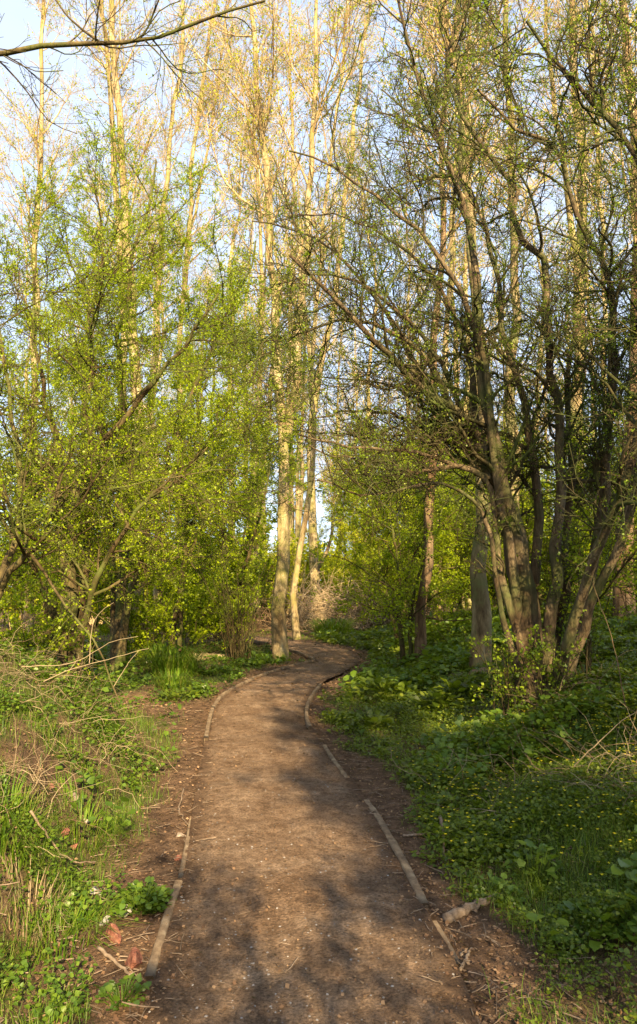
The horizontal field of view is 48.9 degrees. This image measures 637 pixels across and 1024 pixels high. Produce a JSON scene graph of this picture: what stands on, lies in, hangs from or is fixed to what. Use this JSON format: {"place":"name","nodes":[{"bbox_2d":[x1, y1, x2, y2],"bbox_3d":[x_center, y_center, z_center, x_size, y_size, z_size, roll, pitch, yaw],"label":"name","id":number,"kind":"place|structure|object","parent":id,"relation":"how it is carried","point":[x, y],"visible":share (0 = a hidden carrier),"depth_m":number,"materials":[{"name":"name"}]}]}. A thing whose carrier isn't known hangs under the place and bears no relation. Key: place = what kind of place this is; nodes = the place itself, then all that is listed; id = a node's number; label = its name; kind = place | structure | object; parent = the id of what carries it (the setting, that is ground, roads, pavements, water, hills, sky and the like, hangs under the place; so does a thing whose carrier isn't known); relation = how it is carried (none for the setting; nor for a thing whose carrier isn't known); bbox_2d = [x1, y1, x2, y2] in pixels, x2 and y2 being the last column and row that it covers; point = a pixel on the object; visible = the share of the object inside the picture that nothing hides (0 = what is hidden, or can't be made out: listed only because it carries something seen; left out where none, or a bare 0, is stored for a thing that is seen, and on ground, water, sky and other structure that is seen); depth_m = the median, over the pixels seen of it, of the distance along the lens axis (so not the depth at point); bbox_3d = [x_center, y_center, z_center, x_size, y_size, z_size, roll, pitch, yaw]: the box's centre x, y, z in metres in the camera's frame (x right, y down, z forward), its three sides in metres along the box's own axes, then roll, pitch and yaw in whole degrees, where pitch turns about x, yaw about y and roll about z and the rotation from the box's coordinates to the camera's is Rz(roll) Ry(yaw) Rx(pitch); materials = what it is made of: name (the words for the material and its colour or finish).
{"place":"outdoors","nodes":[
{"label":"outdoors","id":0,"kind":"place"},
{"bbox_2d":[141,631,481,1023],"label":"path","id":1,"kind":"structure","parent":0,"point":[320,835],"depth_m":3.62,"materials":[{"name":"soil"}]},
{"bbox_2d":[149,676,454,1023],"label":"path grit","id":2,"kind":"object","parent":1,"relation":"on","point":[305,918],"visible":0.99,"depth_m":3.18,"materials":[{"name":"gravel"}]},
{"bbox_2d":[0,594,636,1023],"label":"ground","id":3,"kind":"structure","parent":0,"point":[190,782],"depth_m":4.27,"materials":[{"name":"soil"}]},
{"bbox_2d":[0,199,52,596],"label":"tall tree","id":4,"kind":"object","parent":3,"relation":"on","point":[26,373],"visible":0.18,"depth_m":56.24,"materials":[{"name":"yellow plant"}]},
{"bbox_2d":[0,850,88,947],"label":"grass tussock","id":5,"kind":"object","parent":3,"relation":"on","point":[17,916],"depth_m":3.43,"materials":[{"name":"plant"}]},
{"bbox_2d":[0,532,91,628],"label":"undergrowth shrub","id":6,"kind":"object","parent":3,"relation":"on","point":[10,592],"visible":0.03,"depth_m":27.23,"materials":[{"name":"green plant"}]},
{"bbox_2d":[0,565,100,669],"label":"thicket bush","id":7,"kind":"object","parent":3,"relation":"on","point":[22,636],"visible":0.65,"depth_m":8.41,"materials":[{"name":"green plant"}]},
{"bbox_2d":[0,765,100,876],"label":"grass tussock","id":8,"kind":"object","parent":3,"relation":"on","point":[2,836],"depth_m":3.75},
{"bbox_2d":[0,0,106,636],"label":"tall tree","id":9,"kind":"object","parent":3,"relation":"on","point":[40,150],"visible":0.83,"depth_m":25.41,"materials":[{"name":"beige plant"}]},
{"bbox_2d":[0,293,110,643],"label":"leafy tree","id":10,"kind":"object","parent":3,"relation":"on","point":[47,425],"visible":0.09,"depth_m":20.09,"materials":[{"name":"green plant"}]},
{"bbox_2d":[0,714,117,857],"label":"dry stalk heap","id":11,"kind":"object","parent":3,"relation":"on","point":[31,768],"visible":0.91,"depth_m":4.17,"materials":[{"name":"plant"}]},
{"bbox_2d":[0,885,156,981],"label":"grass tussock","id":12,"kind":"object","parent":3,"relation":"on","point":[59,948],"depth_m":3.29,"materials":[{"name":"plant"}]},
{"bbox_2d":[0,615,172,786],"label":"dry stalk heap","id":13,"kind":"object","parent":3,"relation":"on","point":[6,671],"visible":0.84,"depth_m":5.92,"materials":[{"name":"plant"}]},
{"bbox_2d":[49,146,130,455],"bbox_3d":[-12.645,-7.222,39.107,5.552,26.618,4.583,3,-7,-24],"label":"tall tree","id":14,"kind":"object","parent":3,"relation":"on","point":[89,214],"visible":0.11,"depth_m":39.38,"materials":[{"name":"beige plant"}]},
{"bbox_2d":[29,765,158,859],"bbox_3d":[-1.462,1.864,4.424,0.962,0.515,0.983,-2,-7,17],"label":"grass tussock","id":15,"kind":"object","parent":3,"relation":"on","point":[96,842],"depth_m":4.46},
{"bbox_2d":[0,655,201,818],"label":"dry stalk heap","id":16,"kind":"object","parent":3,"relation":"on","point":[94,737],"visible":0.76,"depth_m":5.78,"materials":[{"name":"plant"}]},
{"bbox_2d":[0,401,208,662],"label":"understorey shrub","id":17,"kind":"object","parent":3,"relation":"on","point":[185,572],"visible":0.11,"depth_m":14.76,"materials":[{"name":"green plant"}]},
{"bbox_2d":[94,973,151,1010],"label":"leafy plant","id":18,"kind":"object","parent":3,"relation":"on","point":[111,986],"visible":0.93,"depth_m":2.77,"materials":[{"name":"green plant"}]},
{"bbox_2d":[0,215,261,702],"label":"hedge tree","id":19,"kind":"object","parent":3,"relation":"on","point":[7,569],"visible":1,"depth_m":6.91,"materials":[{"name":"green plant"}]},
{"bbox_2d":[40,0,222,642],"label":"tall tree","id":20,"kind":"object","parent":3,"relation":"on","point":[112,68],"visible":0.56,"depth_m":21.60,"materials":[{"name":"beige plant"}]},
{"bbox_2d":[125,947,142,970],"bbox_3d":[-0.787,1.924,3.007,0.072,0.080,0.089,16,2,-14],"label":"brick lump","id":21,"kind":"object","parent":3,"relation":"on","point":[134,959],"visible":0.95,"depth_m":2.99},
{"bbox_2d":[0,0,279,133],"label":"bare tree","id":22,"kind":"object","parent":3,"relation":"on","point":[5,53],"visible":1,"depth_m":6.55,"materials":[{"name":"brown plant"}]},
{"bbox_2d":[108,876,176,920],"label":"leafy plant","id":23,"kind":"object","parent":3,"relation":"on","point":[146,899],"visible":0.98,"depth_m":3.52,"materials":[{"name":"green plant"}]},
{"bbox_2d":[85,568,203,666],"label":"thicket bush","id":24,"kind":"object","parent":3,"relation":"on","point":[158,620],"visible":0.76,"depth_m":14.52,"materials":[{"name":"green plant"}]},
{"bbox_2d":[0,639,303,1021],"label":"bank weeds","id":25,"kind":"object","parent":3,"relation":"on","point":[56,997],"visible":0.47,"depth_m":5.47,"materials":[{"name":"green plant"}]},
{"bbox_2d":[1,98,308,671],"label":"hedge tree","id":26,"kind":"object","parent":3,"relation":"on","point":[120,611],"visible":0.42,"depth_m":13.88,"materials":[{"name":"green plant"}]},
{"bbox_2d":[0,116,317,681],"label":"hedge tree","id":27,"kind":"object","parent":3,"relation":"on","point":[72,553],"visible":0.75,"depth_m":10.43,"materials":[{"name":"green plant"}]},
{"bbox_2d":[144,880,181,982],"bbox_3d":[-0.734,2.012,3.350,0.047,0.107,0.946,0,-6,-4],"label":"edging board","id":28,"kind":"object","parent":3,"relation":"on","point":[151,969],"visible":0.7,"depth_m":3.21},
{"bbox_2d":[108,0,224,628],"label":"tall tree","id":29,"kind":"object","parent":3,"relation":"on","point":[181,51],"visible":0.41,"depth_m":28.83,"materials":[{"name":"beige plant"}]},
{"bbox_2d":[128,177,208,507],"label":"tall tree","id":30,"kind":"object","parent":3,"relation":"on","point":[165,392],"visible":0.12,"depth_m":43.67,"materials":[{"name":"beige plant"}]},
{"bbox_2d":[121,641,223,676],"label":"grass tussock","id":31,"kind":"object","parent":3,"relation":"on","point":[172,658],"depth_m":13.08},
{"bbox_2d":[145,668,203,691],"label":"grass tussock","id":32,"kind":"object","parent":3,"relation":"on","point":[180,679],"depth_m":11.23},
{"bbox_2d":[155,686,200,701],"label":"leafy plant","id":33,"kind":"object","parent":3,"relation":"on","point":[173,695],"visible":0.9,"depth_m":10.29,"materials":[{"name":"green plant"}]},
{"bbox_2d":[140,564,251,651],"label":"thicket bush","id":34,"kind":"object","parent":3,"relation":"on","point":[194,626],"visible":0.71,"depth_m":18.33,"materials":[{"name":"green plant"}]},
{"bbox_2d":[145,0,265,624],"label":"tall tree","id":35,"kind":"object","parent":3,"relation":"on","point":[213,95],"visible":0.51,"depth_m":30.99,"materials":[{"name":"beige plant"}]},
{"bbox_2d":[96,582,318,637],"bbox_3d":[-4.253,3.581,27.020,8.916,2.191,6.342,0,-6,0],"label":"brush pile","id":36,"kind":"object","parent":3,"relation":"on","point":[266,617],"visible":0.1,"depth_m":26.36,"materials":[{"name":"brown plant"}]},
{"bbox_2d":[146,506,276,627],"bbox_3d":[-5.059,2.345,28.264,6.009,5.067,6.647,2,-7,-17],"label":"undergrowth shrub","id":37,"kind":"object","parent":3,"relation":"on","point":[234,549],"visible":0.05,"depth_m":27.09,"materials":[{"name":"green plant"}]},
{"bbox_2d":[155,432,271,605],"bbox_3d":[-4.101,0.626,27.266,4.816,8.672,4.336,0,-6,0],"label":"understorey shrub","id":38,"kind":"object","parent":3,"relation":"on","point":[243,533],"visible":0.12,"depth_m":26.87,"materials":[{"name":"green plant"}]},
{"bbox_2d":[124,254,311,651],"bbox_3d":[-2.367,-1.411,16.825,4.756,9.811,4.466,0,-6,0],"label":"hedge tree","id":39,"kind":"object","parent":3,"relation":"on","point":[221,414],"visible":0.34,"depth_m":16.84,"materials":[{"name":"green plant"}]},
{"bbox_2d":[162,555,276,640],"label":"thicket bush","id":40,"kind":"object","parent":3,"relation":"on","point":[268,561],"visible":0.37,"depth_m":19.65,"materials":[{"name":"green plant"}]},
{"bbox_2d":[173,626,271,656],"bbox_3d":[-2.304,3.189,17.080,2.808,0.796,1.976,-2,-6,14],"label":"brush pile","id":41,"kind":"object","parent":3,"relation":"on","point":[219,646],"visible":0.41,"depth_m":17.18,"materials":[{"name":"brown plant"}]},
{"bbox_2d":[175,85,273,598],"bbox_3d":[-4.856,-9.128,37.240,5.528,30.098,5.426,0,-6,0],"label":"tall tree","id":42,"kind":"object","parent":3,"relation":"on","point":[235,234],"visible":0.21,"depth_m":37.92,"materials":[{"name":"beige plant"}]},
{"bbox_2d":[148,314,320,641],"bbox_3d":[-2.780,-1.067,21.047,7.025,10.082,3.921,-4,-7,29],"label":"leafy tree","id":43,"kind":"object","parent":3,"relation":"on","point":[268,475],"visible":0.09,"depth_m":20.91,"materials":[{"name":"green plant"}]},
{"bbox_2d":[196,552,280,663],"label":"coppice shrub","id":44,"kind":"object","parent":3,"relation":"on","point":[239,651],"visible":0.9,"depth_m":15.74,"materials":[{"name":"green plant"}]},
{"bbox_2d":[198,22,304,623],"bbox_3d":[-3.284,-9.450,34.182,5.973,30.251,5.014,2,-7,-18],"label":"tall tree","id":45,"kind":"object","parent":3,"relation":"on","point":[261,258],"visible":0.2,"depth_m":34.33,"materials":[{"name":"yellow plant"}]},
{"bbox_2d":[216,146,307,529],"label":"tall tree","id":46,"kind":"object","parent":3,"relation":"on","point":[264,288],"visible":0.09,"depth_m":45.87,"materials":[{"name":"beige plant"}]},
{"bbox_2d":[211,659,315,708],"bbox_3d":[-0.941,2.986,12.464,0.446,0.108,6.508,-1,-6,12],"label":"edging board","id":47,"kind":"object","parent":3,"relation":"on","point":[221,696],"visible":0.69,"depth_m":12.10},
{"bbox_2d":[152,0,388,659],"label":"forked tree","id":48,"kind":"object","parent":3,"relation":"on","point":[279,637],"visible":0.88,"depth_m":17.53,"materials":[{"name":"beige plant"}]},
{"bbox_2d":[221,116,331,616],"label":"tall tree","id":49,"kind":"object","parent":3,"relation":"on","point":[280,301],"visible":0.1,"depth_m":41.96,"materials":[{"name":"yellow plant"}]},
{"bbox_2d":[243,525,322,621],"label":"undergrowth shrub","id":50,"kind":"object","parent":3,"relation":"on","point":[292,557],"visible":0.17,"depth_m":33.32,"materials":[{"name":"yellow plant"}]},
{"bbox_2d":[260,146,329,612],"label":"tall tree","id":51,"kind":"object","parent":3,"relation":"on","point":[298,514],"visible":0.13,"depth_m":43.51,"materials":[{"name":"yellow plant"}]},
{"bbox_2d":[264,158,328,542],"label":"tall tree","id":52,"kind":"object","parent":3,"relation":"on","point":[290,520],"visible":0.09,"depth_m":49.36,"materials":[{"name":"yellow plant"}]},
{"bbox_2d":[240,0,389,622],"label":"tall tree","id":53,"kind":"object","parent":3,"relation":"on","point":[312,529],"visible":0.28,"depth_m":34.44,"materials":[{"name":"brown plant"}]},
{"bbox_2d":[0,647,635,1023],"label":"twig litter","id":54,"kind":"object","parent":3,"relation":"on","point":[181,942],"visible":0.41,"depth_m":3.30,"materials":[{"name":"brown wood"}]},
{"bbox_2d":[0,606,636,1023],"bbox_3d":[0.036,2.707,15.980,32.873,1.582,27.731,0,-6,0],"label":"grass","id":55,"kind":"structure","parent":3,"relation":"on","point":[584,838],"depth_m":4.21,"materials":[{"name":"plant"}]},
{"bbox_2d":[0,608,636,1023],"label":"leaf litter","id":56,"kind":"object","parent":3,"relation":"on","point":[116,1018],"visible":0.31,"depth_m":3.33,"materials":[{"name":"plant"}]},
{"bbox_2d":[15,596,636,953],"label":"herb layer","id":57,"kind":"object","parent":3,"relation":"on","point":[447,648],"visible":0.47,"depth_m":6.65,"materials":[{"name":"green plant"}]},
{"bbox_2d":[302,617,361,633],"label":"grass tussock","id":58,"kind":"object","parent":3,"relation":"on","point":[331,624],"depth_m":24.32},
{"bbox_2d":[274,0,396,639],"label":"tall tree","id":59,"kind":"object","parent":3,"relation":"on","point":[294,610],"visible":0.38,"depth_m":23.90,"materials":[{"name":"beige plant"}]},
{"bbox_2d":[304,551,368,613],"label":"thicket bush","id":60,"kind":"object","parent":3,"relation":"on","point":[327,571],"visible":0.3,"depth_m":37.39,"materials":[{"name":"green plant"}]},
{"bbox_2d":[275,436,400,601],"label":"leafy tree","id":61,"kind":"object","parent":3,"relation":"on","point":[321,530],"visible":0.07,"depth_m":48.40,"materials":[{"name":"green plant"}]},
{"bbox_2d":[313,252,364,611],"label":"tall tree","id":62,"kind":"object","parent":3,"relation":"on","point":[338,367],"visible":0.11,"depth_m":47.15,"materials":[{"name":"yellow plant"}]},
{"bbox_2d":[305,528,374,611],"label":"thicket bush","id":63,"kind":"object","parent":3,"relation":"on","point":[332,561],"visible":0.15,"depth_m":41.88,"materials":[{"name":"green plant"}]},
{"bbox_2d":[257,555,465,629],"bbox_3d":[2.116,3.170,28.818,9.349,3.377,6.924,0,-6,0],"label":"brush pile","id":64,"kind":"object","parent":3,"relation":"on","point":[303,597],"visible":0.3,"depth_m":28.07,"materials":[{"name":"plant"}]},
{"bbox_2d":[338,705,394,728],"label":"leafy plant","id":65,"kind":"object","parent":3,"relation":"on","point":[378,716],"visible":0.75,"depth_m":8.33,"materials":[{"name":"green plant"}]},
{"bbox_2d":[329,127,421,605],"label":"tall tree","id":66,"kind":"object","parent":3,"relation":"on","point":[370,351],"visible":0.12,"depth_m":45.79,"materials":[{"name":"yellow plant"}]},
{"bbox_2d":[127,0,636,700],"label":"hawthorn tree","id":67,"kind":"object","parent":3,"relation":"on","point":[489,466],"visible":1,"depth_m":7.55,"materials":[{"name":"green plant"}]},
{"bbox_2d":[348,674,418,701],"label":"leafy plant","id":68,"kind":"object","parent":3,"relation":"on","point":[404,687],"visible":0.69,"depth_m":10.28,"materials":[{"name":"green plant"}]},
{"bbox_2d":[316,420,459,621],"bbox_3d":[3.428,0.522,28.046,7.656,8.806,4.233,-3,-7,28],"label":"leafy tree","id":69,"kind":"object","parent":3,"relation":"on","point":[342,527],"visible":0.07,"depth_m":28.70,"materials":[{"name":"green plant"}]},
{"bbox_2d":[364,799,428,910],"bbox_3d":[0.460,2.124,4.412,0.068,0.107,1.772,1,-6,-6],"label":"edging board","id":70,"kind":"object","parent":3,"relation":"on","point":[408,870],"visible":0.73,"depth_m":4.12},
{"bbox_2d":[371,155,438,437],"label":"tall tree","id":71,"kind":"object","parent":3,"relation":"on","point":[405,255],"visible":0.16,"depth_m":47.01,"materials":[{"name":"yellow plant"}]},
{"bbox_2d":[321,406,489,639],"bbox_3d":[2.442,0.161,19.239,4.866,6.924,4.368,0,-6,0],"label":"understorey shrub","id":72,"kind":"object","parent":3,"relation":"on","point":[387,555],"visible":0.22,"depth_m":19.17,"materials":[{"name":"green plant"}]},
{"bbox_2d":[302,407,519,662],"bbox_3d":[2.136,0.508,14.904,4.744,5.608,3.955,5,-8,-38],"label":"sapling","id":73,"kind":"object","parent":3,"relation":"on","point":[400,590],"visible":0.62,"depth_m":14.61,"materials":[{"name":"green plant"}]},
{"bbox_2d":[350,0,550,667],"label":"mossy tree","id":74,"kind":"object","parent":3,"relation":"on","point":[481,626],"visible":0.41,"depth_m":12.07,"materials":[{"name":"brown plant"}]},
{"bbox_2d":[410,671,493,710],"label":"leafy plant","id":75,"kind":"object","parent":3,"relation":"on","point":[436,694],"visible":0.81,"depth_m":9.24,"materials":[{"name":"green plant"}]},
{"bbox_2d":[382,417,531,616],"bbox_3d":[4.377,0.445,22.224,5.461,7.218,3.692,2,-6,-14],"label":"understorey shrub","id":76,"kind":"object","parent":3,"relation":"on","point":[466,603],"visible":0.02,"depth_m":21.79,"materials":[{"name":"green plant"}]},
{"bbox_2d":[407,15,509,607],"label":"tall tree","id":77,"kind":"object","parent":3,"relation":"on","point":[464,276],"visible":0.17,"depth_m":40.11,"materials":[{"name":"yellow plant"}]},
{"bbox_2d":[442,892,501,922],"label":"dead branch","id":78,"kind":"object","parent":3,"relation":"on","point":[458,912],"visible":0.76,"depth_m":3.48,"materials":[{"name":"brown wood"}]},
{"bbox_2d":[312,599,636,1023],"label":"ground cover","id":79,"kind":"object","parent":3,"relation":"on","point":[626,643],"visible":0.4,"depth_m":5.11,"materials":[{"name":"green plant"}]},
{"bbox_2d":[391,678,636,874],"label":"celandine flowers","id":80,"kind":"object","parent":79,"relation":"on","point":[533,780],"visible":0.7,"depth_m":5.08,"materials":[{"name":"yellow plant"}]},
{"bbox_2d":[424,1,524,624],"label":"tall tree","id":81,"kind":"object","parent":3,"relation":"on","point":[450,291],"visible":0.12,"depth_m":20.91,"materials":[{"name":"beige plant"}]},
{"bbox_2d":[399,440,555,615],"bbox_3d":[4.755,0.437,19.919,5.718,6.424,4.022,0,-6,0],"label":"understorey shrub","id":82,"kind":"object","parent":3,"relation":"on","point":[491,589],"visible":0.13,"depth_m":19.77,"materials":[{"name":"green plant"}]},
{"bbox_2d":[345,0,613,661],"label":"slim tree","id":83,"kind":"object","parent":3,"relation":"on","point":[420,638],"visible":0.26,"depth_m":15.00,"materials":[{"name":"brown plant"}]},
{"bbox_2d":[381,719,588,834],"bbox_3d":[1.268,1.900,5.360,1.538,0.637,1.667,-2,-6,14],"label":"dry stalk heap","id":84,"kind":"object","parent":3,"relation":"on","point":[493,769],"visible":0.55,"depth_m":5.39,"materials":[{"name":"plant"}]},
{"bbox_2d":[473,872,525,910],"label":"leafy plant","id":85,"kind":"object","parent":3,"relation":"on","point":[494,879],"visible":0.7,"depth_m":3.71,"materials":[{"name":"green plant"}]},
{"bbox_2d":[470,252,532,452],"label":"tall tree","id":86,"kind":"object","parent":3,"relation":"on","point":[493,276],"visible":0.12,"depth_m":45.61,"materials":[{"name":"yellow plant"}]},
{"bbox_2d":[458,626,549,721],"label":"sucker shrub","id":87,"kind":"object","parent":3,"relation":"on","point":[509,686],"visible":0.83,"depth_m":7.43,"materials":[{"name":"green plant"}]},
{"bbox_2d":[425,0,607,507],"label":"tall tree","id":88,"kind":"object","parent":3,"relation":"on","point":[514,233],"visible":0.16,"depth_m":17.95,"materials":[{"name":"beige plant"}]},
{"bbox_2d":[409,261,636,668],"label":"sapling","id":89,"kind":"object","parent":3,"relation":"on","point":[624,568],"visible":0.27,"depth_m":8.34,"materials":[{"name":"green plant"}]},
{"bbox_2d":[503,839,566,893],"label":"leafy plant","id":90,"kind":"object","parent":3,"relation":"on","point":[541,850],"visible":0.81,"depth_m":3.91,"materials":[{"name":"green plant"}]},
{"bbox_2d":[484,610,588,703],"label":"sucker shrub","id":91,"kind":"object","parent":3,"relation":"on","point":[575,653],"visible":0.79,"depth_m":7.21,"materials":[{"name":"green plant"}]},
{"bbox_2d":[493,139,596,472],"bbox_3d":[12.081,-8.495,38.099,4.554,27.681,6.065,4,-7,-30],"label":"tall tree","id":92,"kind":"object","parent":3,"relation":"on","point":[531,225],"visible":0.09,"depth_m":38.54,"materials":[{"name":"yellow plant"}]},
{"bbox_2d":[487,419,621,612],"bbox_3d":[6.405,0.319,18.095,4.562,5.992,4.532,-2,-7,15],"label":"understorey shrub","id":93,"kind":"object","parent":3,"relation":"on","point":[546,509],"visible":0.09,"depth_m":17.85,"materials":[{"name":"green plant"}]},
{"bbox_2d":[490,681,636,830],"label":"dry stalk heap","id":94,"kind":"object","parent":3,"relation":"on","point":[617,757],"visible":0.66,"depth_m":4.91,"materials":[{"name":"plant"}]},
{"bbox_2d":[509,0,618,605],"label":"tall tree","id":95,"kind":"object","parent":3,"relation":"on","point":[564,192],"visible":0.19,"depth_m":19.98,"materials":[{"name":"beige plant"}]},
{"bbox_2d":[499,0,634,598],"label":"tall tree","id":96,"kind":"object","parent":3,"relation":"on","point":[596,28],"visible":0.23,"depth_m":19.24,"materials":[{"name":"beige plant"}]},
{"bbox_2d":[499,637,636,718],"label":"dry stalk heap","id":97,"kind":"object","parent":3,"relation":"on","point":[571,685],"visible":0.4,"depth_m":7.06,"materials":[{"name":"plant"}]},
{"bbox_2d":[530,515,621,678],"bbox_3d":[2.991,1.012,7.976,1.064,1.901,1.086,3,-7,-23],"label":"sucker shrub","id":98,"kind":"object","parent":3,"relation":"on","point":[567,609],"visible":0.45,"depth_m":7.91,"materials":[{"name":"green plant"}]},
{"bbox_2d":[533,396,636,607],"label":"understorey shrub","id":99,"kind":"object","parent":3,"relation":"on","point":[587,532],"visible":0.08,"depth_m":14.88,"materials":[{"name":"green plant"}]},
{"bbox_2d":[542,889,636,961],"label":"leafy plant","id":100,"kind":"object","parent":3,"relation":"on","point":[594,946],"visible":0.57,"depth_m":3.26,"materials":[{"name":"green plant"}]},
{"bbox_2d":[546,0,636,618],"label":"brown tree","id":101,"kind":"object","parent":3,"relation":"on","point":[618,602],"visible":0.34,"depth_m":14.05,"materials":[{"name":"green plant"}]},
{"bbox_2d":[589,881,636,942],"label":"leafy plant","id":102,"kind":"object","parent":3,"relation":"on","point":[628,885],"visible":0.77,"depth_m":3.22,"materials":[{"name":"green plant"}]},
{"bbox_2d":[0,0,636,586],"label":"sky","id":103,"kind":"structure","parent":0,"point":[13,25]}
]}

